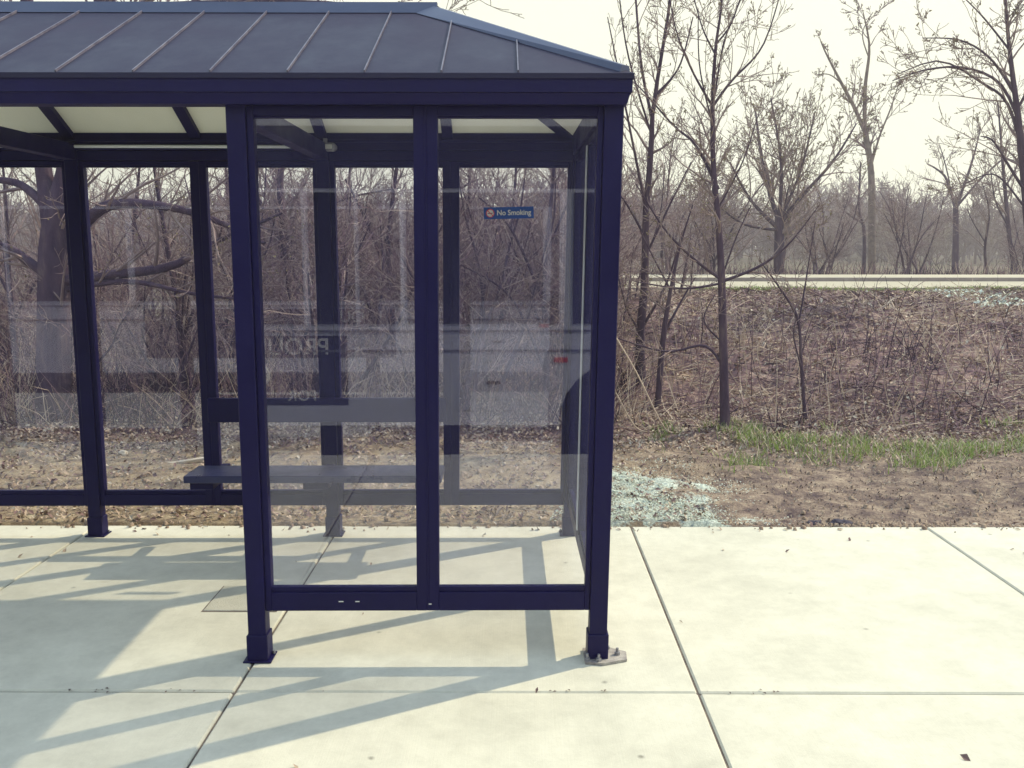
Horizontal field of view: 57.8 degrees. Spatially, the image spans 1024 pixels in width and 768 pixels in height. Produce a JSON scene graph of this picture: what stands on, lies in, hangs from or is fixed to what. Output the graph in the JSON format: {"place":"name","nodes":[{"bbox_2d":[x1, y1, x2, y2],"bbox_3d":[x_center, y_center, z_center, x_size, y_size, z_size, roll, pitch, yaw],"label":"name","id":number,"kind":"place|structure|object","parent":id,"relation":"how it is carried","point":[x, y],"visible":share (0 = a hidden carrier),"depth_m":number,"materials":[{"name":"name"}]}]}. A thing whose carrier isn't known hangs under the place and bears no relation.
{"place":"outdoors","nodes":[
{"label":"outdoors","id":0,"kind":"place"},
{"bbox_2d":[0,526,1023,767],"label":"pavement","id":1,"kind":"structure","parent":0,"point":[886,647],"depth_m":4.02,"materials":[{"name":"concrete"}]},
{"bbox_2d":[201,586,276,611],"bbox_3d":[-1.322,1.086,4.666,0.366,0.028,0.346,0,8,0],"label":"utility cover","id":2,"kind":"object","parent":1,"relation":"in","point":[229,598],"visible":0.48,"depth_m":4.61,"materials":[{"name":"grey concrete"}]},
{"bbox_2d":[0,1,634,665],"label":"bus shelter","id":3,"kind":"object","parent":1,"relation":"on","point":[242,93],"visible":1,"depth_m":3.95,"materials":[{"name":"blue paint"}]},
{"bbox_2d":[183,398,446,489],"bbox_3d":[-1.100,0.336,5.341,1.420,0.445,0.514,0,8,0],"label":"bench","id":4,"kind":"object","parent":3,"relation":"attached to","point":[317,477],"visible":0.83,"depth_m":5.51,"materials":[{"name":"metal"}]},
{"bbox_2d":[484,206,533,218],"bbox_3d":[-0.019,-1.001,5.428,0.292,0.068,0.007,-1,8,0],"label":"no smoking sign","id":5,"kind":"object","parent":3,"relation":"attached to","point":[507,212],"visible":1,"depth_m":5.43,"materials":[{"name":"blue plastic"}]},
{"bbox_2d":[0,248,1023,527],"bbox_3d":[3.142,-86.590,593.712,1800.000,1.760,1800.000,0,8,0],"label":"ground","id":6,"kind":"structure","parent":0,"point":[744,510],"depth_m":7.66,"materials":[{"name":"brown soil"}]},
{"bbox_2d":[0,248,36,346],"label":"bare shrub","id":7,"kind":"object","parent":6,"relation":"on","point":[20,303],"visible":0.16,"depth_m":15.19,"materials":[{"name":"brown plant"}]},
{"bbox_2d":[0,231,36,355],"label":"bare shrub","id":8,"kind":"object","parent":6,"relation":"on","point":[3,297],"visible":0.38,"depth_m":13.56,"materials":[{"name":"brown plant"}]},
{"bbox_2d":[0,231,37,331],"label":"bare shrub","id":9,"kind":"object","parent":6,"relation":"on","point":[21,280],"visible":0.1,"depth_m":16.22,"materials":[{"name":"brown plant"}]},
{"bbox_2d":[0,168,39,308],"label":"bare shrub","id":10,"kind":"object","parent":6,"relation":"on","point":[16,261],"visible":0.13,"depth_m":17.51,"materials":[{"name":"brown plant"}]},
{"bbox_2d":[0,168,99,359],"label":"tree","id":11,"kind":"object","parent":6,"relation":"on","point":[6,222],"visible":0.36,"depth_m":12.92,"materials":[{"name":"brown plant"}]},
{"bbox_2d":[0,210,113,325],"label":"bare shrub","id":12,"kind":"object","parent":6,"relation":"on","point":[23,267],"visible":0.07,"depth_m":17.40,"materials":[{"name":"brown plant"}]},
{"bbox_2d":[0,176,139,403],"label":"bare shrub","id":13,"kind":"object","parent":6,"relation":"on","point":[15,342],"visible":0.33,"depth_m":10.32,"materials":[{"name":"brown plant"}]},
{"bbox_2d":[0,197,162,407],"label":"bare shrub","id":14,"kind":"object","parent":6,"relation":"on","point":[99,327],"visible":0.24,"depth_m":9.59,"materials":[{"name":"brown plant"}]},
{"bbox_2d":[13,168,188,359],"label":"bare shrub","id":15,"kind":"object","parent":6,"relation":"on","point":[96,252],"visible":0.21,"depth_m":13.22,"materials":[{"name":"brown plant"}]},
{"bbox_2d":[33,168,216,349],"bbox_3d":[-5.785,-2.294,13.828,3.252,4.158,1.484,3,9,17],"label":"tree","id":16,"kind":"object","parent":6,"relation":"on","point":[101,241],"visible":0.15,"depth_m":13.78,"materials":[{"name":"brown plant"}]},
{"bbox_2d":[33,223,220,388],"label":"bare shrub","id":17,"kind":"object","parent":6,"relation":"on","point":[144,318],"visible":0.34,"depth_m":10.96,"materials":[{"name":"brown plant"}]},
{"bbox_2d":[91,220,187,314],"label":"bare shrub","id":18,"kind":"object","parent":6,"relation":"on","point":[137,265],"visible":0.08,"depth_m":18.43,"materials":[{"name":"brown plant"}]},
{"bbox_2d":[95,278,234,408],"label":"bare shrub","id":19,"kind":"object","parent":6,"relation":"on","point":[136,333],"visible":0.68,"depth_m":9.68,"materials":[{"name":"brown plant"}]},
{"bbox_2d":[96,168,282,395],"bbox_3d":[-3.549,-1.515,10.354,2.329,3.515,1.410,0,8,0],"label":"young tree","id":20,"kind":"object","parent":6,"relation":"on","point":[176,306],"visible":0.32,"depth_m":10.35,"materials":[{"name":"brown plant"}]},
{"bbox_2d":[88,168,294,370],"bbox_3d":[-4.393,-1.425,12.211,2.915,3.173,2.471,2,9,12],"label":"bare shrub","id":21,"kind":"object","parent":6,"relation":"on","point":[150,293],"visible":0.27,"depth_m":12.26,"materials":[{"name":"brown plant"}]},
{"bbox_2d":[114,171,274,389],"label":"bare shrub","id":22,"kind":"object","parent":6,"relation":"on","point":[182,314],"visible":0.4,"depth_m":10.30,"materials":[{"name":"brown plant"}]},
{"bbox_2d":[142,168,313,331],"bbox_3d":[-4.419,-2.273,15.300,3.668,3.926,1.594,2,9,16],"label":"tree","id":23,"kind":"object","parent":6,"relation":"on","point":[226,176],"visible":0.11,"depth_m":15.29,"materials":[{"name":"brown plant"}]},
{"bbox_2d":[156,168,302,359],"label":"bare shrub","id":24,"kind":"object","parent":6,"relation":"on","point":[225,319],"visible":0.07,"depth_m":13.13,"materials":[{"name":"brown plant"}]},
{"bbox_2d":[164,168,313,312],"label":"bare shrub","id":25,"kind":"object","parent":6,"relation":"on","point":[225,220],"visible":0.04,"depth_m":17.08,"materials":[{"name":"brown plant"}]},
{"bbox_2d":[166,170,314,397],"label":"bare shrub","id":26,"kind":"object","parent":6,"relation":"on","point":[231,374],"visible":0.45,"depth_m":9.41,"materials":[{"name":"brown plant"}]},
{"bbox_2d":[0,0,522,421],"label":"old tree","id":27,"kind":"object","parent":6,"relation":"on","point":[49,269],"visible":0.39,"depth_m":9.10,"materials":[{"name":"brown plant"}]},
{"bbox_2d":[163,168,362,356],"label":"bare shrub","id":28,"kind":"object","parent":6,"relation":"on","point":[264,254],"visible":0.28,"depth_m":10.04,"materials":[{"name":"brown plant"}]},
{"bbox_2d":[179,168,388,345],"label":"bare shrub","id":29,"kind":"object","parent":6,"relation":"on","point":[292,232],"visible":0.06,"depth_m":13.89,"materials":[{"name":"brown plant"}]},
{"bbox_2d":[219,193,398,359],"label":"bare shrub","id":30,"kind":"object","parent":6,"relation":"on","point":[274,328],"visible":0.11,"depth_m":12.59,"materials":[{"name":"brown plant"}]},
{"bbox_2d":[208,168,412,357],"bbox_3d":[-2.897,-2.147,12.822,3.372,3.793,2.269,0,8,0],"label":"tree","id":31,"kind":"object","parent":6,"relation":"on","point":[280,178],"visible":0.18,"depth_m":12.78,"materials":[{"name":"brown plant"}]},
{"bbox_2d":[211,168,412,356],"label":"bare shrub","id":32,"kind":"object","parent":6,"relation":"on","point":[300,254],"visible":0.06,"depth_m":13.70,"materials":[{"name":"brown plant"}]},
{"bbox_2d":[262,241,368,351],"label":"bare shrub","id":33,"kind":"object","parent":6,"relation":"on","point":[299,312],"visible":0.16,"depth_m":11.90,"materials":[{"name":"brown plant"}]},
{"bbox_2d":[213,168,440,397],"bbox_3d":[-1.926,-1.235,10.032,2.113,3.122,1.894,4,9,26],"label":"bare shrub","id":34,"kind":"object","parent":6,"relation":"on","point":[296,318],"visible":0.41,"depth_m":9.90,"materials":[{"name":"brown plant"}]},
{"bbox_2d":[264,168,413,332],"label":"bare shrub","id":35,"kind":"object","parent":6,"relation":"on","point":[338,230],"visible":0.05,"depth_m":13.79,"materials":[{"name":"brown plant"}]},
{"bbox_2d":[278,196,406,358],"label":"bare shrub","id":36,"kind":"object","parent":6,"relation":"on","point":[350,278],"visible":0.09,"depth_m":13.36,"materials":[{"name":"brown plant"}]},
{"bbox_2d":[274,168,413,346],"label":"tree","id":37,"kind":"object","parent":6,"relation":"on","point":[347,194],"visible":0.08,"depth_m":14.43,"materials":[{"name":"brown plant"}]},
{"bbox_2d":[0,259,689,429],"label":"undergrowth","id":38,"kind":"object","parent":6,"relation":"on","point":[118,386],"visible":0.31,"depth_m":9.76,"materials":[{"name":"plant"}]},
{"bbox_2d":[222,168,512,397],"bbox_3d":[-1.328,-0.973,9.290,2.989,2.841,3.119,-2,9,-16],"label":"bare shrub","id":39,"kind":"object","parent":6,"relation":"on","point":[313,347],"visible":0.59,"depth_m":9.30,"materials":[{"name":"brown plant"}]},
{"bbox_2d":[260,168,501,361],"bbox_3d":[-1.879,-1.711,12.677,3.232,3.518,2.740,4,9,23],"label":"bare shrub","id":40,"kind":"object","parent":6,"relation":"on","point":[346,311],"visible":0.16,"depth_m":12.70,"materials":[{"name":"brown plant"}]},
{"bbox_2d":[304,171,465,356],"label":"bare shrub","id":41,"kind":"object","parent":6,"relation":"on","point":[349,286],"visible":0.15,"depth_m":12.75,"materials":[{"name":"brown plant"}]},
{"bbox_2d":[276,168,503,364],"bbox_3d":[-1.491,-1.953,11.796,2.889,3.606,1.463,-4,9,-23],"label":"tree","id":42,"kind":"object","parent":6,"relation":"on","point":[392,198],"visible":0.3,"depth_m":11.77,"materials":[{"name":"brown plant"}]},
{"bbox_2d":[339,168,478,345],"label":"bare shrub","id":43,"kind":"object","parent":6,"relation":"on","point":[391,246],"visible":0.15,"depth_m":12.74,"materials":[{"name":"brown plant"}]},
{"bbox_2d":[337,187,506,360],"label":"bare shrub","id":44,"kind":"object","parent":6,"relation":"on","point":[399,263],"visible":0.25,"depth_m":10.74,"materials":[{"name":"brown plant"}]},
{"bbox_2d":[341,260,513,397],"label":"bare shrub","id":45,"kind":"object","parent":6,"relation":"on","point":[465,298],"visible":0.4,"depth_m":9.59,"materials":[{"name":"brown plant"}]},
{"bbox_2d":[366,168,564,391],"bbox_3d":[-0.367,-1.206,9.955,2.319,2.806,2.294,3,9,19],"label":"bare shrub","id":46,"kind":"object","parent":6,"relation":"on","point":[468,328],"visible":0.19,"depth_m":10.11,"materials":[{"name":"brown plant"}]},
{"bbox_2d":[405,259,531,374],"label":"bare shrub","id":47,"kind":"object","parent":6,"relation":"on","point":[441,293],"visible":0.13,"depth_m":10.57,"materials":[{"name":"brown plant"}]},
{"bbox_2d":[308,168,639,412],"bbox_3d":[-0.460,-1.200,9.294,3.316,3.609,2.811,-6,11,-37],"label":"bare shrub","id":48,"kind":"object","parent":6,"relation":"on","point":[485,323],"visible":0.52,"depth_m":9.39,"materials":[{"name":"brown plant"}]},
{"bbox_2d":[387,168,565,373],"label":"bare shrub","id":49,"kind":"object","parent":6,"relation":"on","point":[511,290],"visible":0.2,"depth_m":10.66,"materials":[{"name":"brown plant"}]},
{"bbox_2d":[397,168,566,328],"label":"tree","id":50,"kind":"object","parent":6,"relation":"on","point":[480,218],"visible":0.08,"depth_m":13.34,"materials":[{"name":"brown plant"}]},
{"bbox_2d":[438,168,538,327],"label":"bare shrub","id":51,"kind":"object","parent":6,"relation":"on","point":[491,234],"visible":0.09,"depth_m":13.22,"materials":[{"name":"brown plant"}]},
{"bbox_2d":[411,168,566,284],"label":"bare shrub","id":52,"kind":"object","parent":6,"relation":"on","point":[502,197],"visible":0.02,"depth_m":18.73,"materials":[{"name":"brown plant"}]},
{"bbox_2d":[441,168,567,403],"bbox_3d":[0.035,-1.421,9.514,1.947,3.776,1.507,0,8,0],"label":"young tree","id":53,"kind":"object","parent":6,"relation":"on","point":[548,218],"visible":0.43,"depth_m":9.44,"materials":[{"name":"brown plant"}]},
{"bbox_2d":[0,167,1023,269],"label":"wood","id":54,"kind":"object","parent":6,"relation":"on","point":[969,244],"visible":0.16,"depth_m":61.56,"materials":[{"name":"brown plant"}]},
{"bbox_2d":[0,443,1023,532],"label":"soil crumbs","id":55,"kind":"object","parent":6,"relation":"on","point":[729,521],"visible":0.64,"depth_m":6.12,"materials":[{"name":"brown soil"}]},
{"bbox_2d":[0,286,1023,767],"bbox_3d":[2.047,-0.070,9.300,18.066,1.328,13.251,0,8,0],"label":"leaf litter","id":56,"kind":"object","parent":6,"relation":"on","point":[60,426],"visible":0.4,"depth_m":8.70,"materials":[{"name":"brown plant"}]},
{"bbox_2d":[412,167,623,331],"bbox_3d":[0.121,-2.015,11.787,2.717,3.472,1.384,2,9,14],"label":"tree","id":57,"kind":"object","parent":6,"relation":"on","point":[514,178],"visible":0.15,"depth_m":11.74,"materials":[{"name":"brown plant"}]},
{"bbox_2d":[460,170,666,350],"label":"bare shrub","id":58,"kind":"object","parent":6,"relation":"on","point":[480,215],"visible":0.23,"depth_m":11.49,"materials":[{"name":"brown plant"}]},
{"bbox_2d":[441,168,693,385],"bbox_3d":[0.577,-1.425,10.061,2.775,2.940,1.836,-6,10,-35],"label":"bare shrub","id":59,"kind":"object","parent":6,"relation":"on","point":[523,270],"visible":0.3,"depth_m":9.88,"materials":[{"name":"brown plant"}]},
{"bbox_2d":[497,168,638,291],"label":"bare shrub","id":60,"kind":"object","parent":6,"relation":"on","point":[558,191],"visible":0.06,"depth_m":14.52,"materials":[{"name":"brown plant"}]},
{"bbox_2d":[516,131,643,270],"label":"bare shrub","id":61,"kind":"object","parent":6,"relation":"on","point":[566,213],"visible":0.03,"depth_m":17.11,"materials":[{"name":"brown plant"}]},
{"bbox_2d":[480,203,682,408],"bbox_3d":[0.739,-0.858,9.303,1.490,2.386,2.252,6,11,37],"label":"bare shrub","id":62,"kind":"object","parent":6,"relation":"on","point":[550,273],"visible":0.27,"depth_m":9.21,"materials":[{"name":"brown plant"}]},
{"bbox_2d":[513,195,664,378],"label":"bare shrub","id":63,"kind":"object","parent":6,"relation":"on","point":[563,238],"visible":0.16,"depth_m":9.66,"materials":[{"name":"brown plant"}]},
{"bbox_2d":[529,163,683,258],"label":"bare shrub","id":64,"kind":"object","parent":6,"relation":"on","point":[621,205],"visible":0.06,"depth_m":17.19,"materials":[{"name":"brown plant"}]},
{"bbox_2d":[542,139,673,312],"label":"bare shrub","id":65,"kind":"object","parent":6,"relation":"on","point":[624,204],"visible":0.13,"depth_m":11.95,"materials":[{"name":"brown plant"}]},
{"bbox_2d":[617,227,651,329],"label":"bare shrub","id":66,"kind":"object","parent":6,"relation":"on","point":[621,280],"visible":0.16,"depth_m":11.86,"materials":[{"name":"brown plant"}]},
{"bbox_2d":[620,175,673,278],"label":"bare shrub","id":67,"kind":"object","parent":6,"relation":"on","point":[638,221],"visible":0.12,"depth_m":16.91,"materials":[{"name":"brown plant"}]},
{"bbox_2d":[617,338,678,433],"bbox_3d":[1.250,0.014,8.588,0.604,0.906,0.012,0,8,0],"label":"dry cane","id":68,"kind":"object","parent":6,"relation":"on","point":[644,388],"visible":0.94,"depth_m":8.59,"materials":[{"name":"plant"}]},
{"bbox_2d":[607,0,711,386],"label":"young tree","id":69,"kind":"object","parent":6,"relation":"on","point":[642,311],"visible":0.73,"depth_m":9.73,"materials":[{"name":"brown plant"}]},
{"bbox_2d":[620,127,701,298],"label":"bare shrub","id":70,"kind":"object","parent":6,"relation":"on","point":[659,218],"visible":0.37,"depth_m":13.35,"materials":[{"name":"brown plant"}]},
{"bbox_2d":[550,457,790,524],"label":"seed mulch","id":71,"kind":"object","parent":6,"relation":"on","point":[646,502],"visible":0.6,"depth_m":6.31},
{"bbox_2d":[620,189,731,409],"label":"young tree","id":72,"kind":"object","parent":6,"relation":"on","point":[665,327],"visible":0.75,"depth_m":9.37,"materials":[{"name":"brown plant"}]},
{"bbox_2d":[622,82,756,273],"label":"bare shrub","id":73,"kind":"object","parent":6,"relation":"on","point":[671,164],"visible":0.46,"depth_m":26.20,"materials":[{"name":"brown plant"}]},
{"bbox_2d":[650,193,728,292],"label":"bare shrub","id":74,"kind":"object","parent":6,"relation":"on","point":[685,259],"visible":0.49,"depth_m":14.43,"materials":[{"name":"brown plant"}]},
{"bbox_2d":[659,172,767,273],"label":"bare shrub","id":75,"kind":"object","parent":6,"relation":"on","point":[713,255],"visible":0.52,"depth_m":23.38,"materials":[{"name":"brown plant"}]},
{"bbox_2d":[616,0,832,427],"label":"young tree","id":76,"kind":"object","parent":6,"relation":"on","point":[722,357],"visible":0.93,"depth_m":8.39,"materials":[{"name":"brown plant"}]},
{"bbox_2d":[651,87,804,272],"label":"bare shrub","id":77,"kind":"object","parent":6,"relation":"on","point":[734,201],"visible":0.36,"depth_m":27.23,"materials":[{"name":"brown plant"}]},
{"bbox_2d":[527,258,1023,422],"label":"bramble canes","id":78,"kind":"object","parent":6,"relation":"on","point":[825,342],"visible":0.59,"depth_m":10.91,"materials":[{"name":"plant"}]},
{"bbox_2d":[538,276,1023,441],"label":"dead stalks","id":79,"kind":"object","parent":6,"relation":"on","point":[796,299],"visible":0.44,"depth_m":10.58,"materials":[{"name":"plant"}]},
{"bbox_2d":[679,53,885,273],"bbox_3d":[6.589,-5.419,23.402,5.024,5.497,4.001,0,8,0],"label":"tree","id":80,"kind":"object","parent":6,"relation":"on","point":[780,234],"visible":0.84,"depth_m":23.11,"materials":[{"name":"brown plant"}]},
{"bbox_2d":[749,215,843,424],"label":"young tree","id":81,"kind":"object","parent":6,"relation":"on","point":[800,354],"visible":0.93,"depth_m":8.98,"materials":[{"name":"brown plant"}]},
{"bbox_2d":[745,107,858,257],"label":"bare shrub","id":82,"kind":"object","parent":6,"relation":"on","point":[786,197],"visible":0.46,"depth_m":23.80,"materials":[{"name":"brown plant"}]},
{"bbox_2d":[755,164,877,273],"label":"bare shrub","id":83,"kind":"object","parent":6,"relation":"on","point":[836,236],"visible":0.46,"depth_m":28.15,"materials":[{"name":"brown plant"}]},
{"bbox_2d":[614,412,1023,473],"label":"grass","id":84,"kind":"structure","parent":6,"relation":"on","point":[926,457],"depth_m":7.97,"materials":[{"name":"plant"}]},
{"bbox_2d":[617,257,1023,434],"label":"tall weeds","id":85,"kind":"object","parent":6,"relation":"on","point":[908,348],"visible":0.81,"depth_m":9.91,"materials":[{"name":"plant"}]},
{"bbox_2d":[623,277,1023,280],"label":"road kerb","id":86,"kind":"structure","parent":6,"relation":"on","point":[881,278],"depth_m":19.06,"materials":[{"name":"concrete"}]},
{"bbox_2d":[624,274,1023,276],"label":"footway","id":87,"kind":"structure","parent":6,"relation":"on","point":[763,275],"depth_m":20.68,"materials":[{"name":"beige concrete"}]},
{"bbox_2d":[627,258,1023,274],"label":"verge weeds","id":88,"kind":"object","parent":6,"relation":"on","point":[928,271],"visible":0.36,"depth_m":22.77,"materials":[{"name":"plant"}]},
{"bbox_2d":[793,204,867,273],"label":"bare shrub","id":89,"kind":"object","parent":6,"relation":"on","point":[828,258],"visible":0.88,"depth_m":25.59,"materials":[{"name":"brown plant"}]},
{"bbox_2d":[662,451,1023,526],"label":"soil grit","id":90,"kind":"object","parent":6,"relation":"on","point":[946,478],"visible":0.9,"depth_m":6.84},
{"bbox_2d":[697,285,1023,291],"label":"verge grass","id":91,"kind":"structure","parent":6,"relation":"on","point":[828,288],"depth_m":15.62,"materials":[{"name":"green plant"}]},
{"bbox_2d":[812,0,912,273],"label":"tree","id":92,"kind":"object","parent":6,"relation":"on","point":[867,142],"visible":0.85,"depth_m":28.99,"materials":[{"name":"brown plant"}]},
{"bbox_2d":[831,156,893,273],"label":"tree","id":93,"kind":"object","parent":6,"relation":"on","point":[845,194],"visible":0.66,"depth_m":30.41,"materials":[{"name":"brown plant"}]},
{"bbox_2d":[848,167,959,273],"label":"bare shrub","id":94,"kind":"object","parent":6,"relation":"on","point":[902,232],"visible":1,"depth_m":23.98,"materials":[{"name":"brown plant"}]},
{"bbox_2d":[860,167,975,273],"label":"bare shrub","id":95,"kind":"object","parent":6,"relation":"on","point":[914,240],"visible":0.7,"depth_m":26.36,"materials":[{"name":"brown plant"}]},
{"bbox_2d":[867,0,1023,225],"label":"tree","id":96,"kind":"object","parent":6,"relation":"on","point":[1017,121],"visible":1,"depth_m":13.52,"materials":[{"name":"brown plant"}]},
{"bbox_2d":[909,114,1015,273],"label":"tree","id":97,"kind":"object","parent":6,"relation":"on","point":[955,250],"visible":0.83,"depth_m":32.36,"materials":[{"name":"brown plant"}]},
{"bbox_2d":[922,288,1023,307],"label":"bank mulch","id":98,"kind":"object","parent":6,"relation":"on","point":[986,297],"visible":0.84,"depth_m":14.02,"materials":[{"name":"grey gravel"}]},
{"bbox_2d":[947,167,1000,273],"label":"tree","id":99,"kind":"object","parent":6,"relation":"on","point":[987,229],"visible":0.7,"depth_m":27.52,"materials":[{"name":"brown plant"}]},
{"bbox_2d":[959,78,1023,274],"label":"tree","id":100,"kind":"object","parent":6,"relation":"on","point":[1006,218],"visible":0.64,"depth_m":25.34,"materials":[{"name":"brown plant"}]},
{"bbox_2d":[982,163,1023,254],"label":"bare shrub","id":101,"kind":"object","parent":6,"relation":"on","point":[1018,238],"visible":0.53,"depth_m":26.71,"materials":[{"name":"brown plant"}]},
{"bbox_2d":[986,217,1023,274],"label":"bare shrub","id":102,"kind":"object","parent":6,"relation":"on","point":[1014,249],"visible":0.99,"depth_m":24.79,"materials":[{"name":"brown plant"}]},
{"bbox_2d":[0,0,1023,246],"label":"sky","id":103,"kind":"structure","parent":0,"point":[581,25],"materials":[{"name":"white"}]},
{"bbox_2d":[618,281,1023,289],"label":"road","id":104,"kind":"structure","parent":0,"point":[868,284],"depth_m":17.95,"materials":[{"name":"grey asphalt"}]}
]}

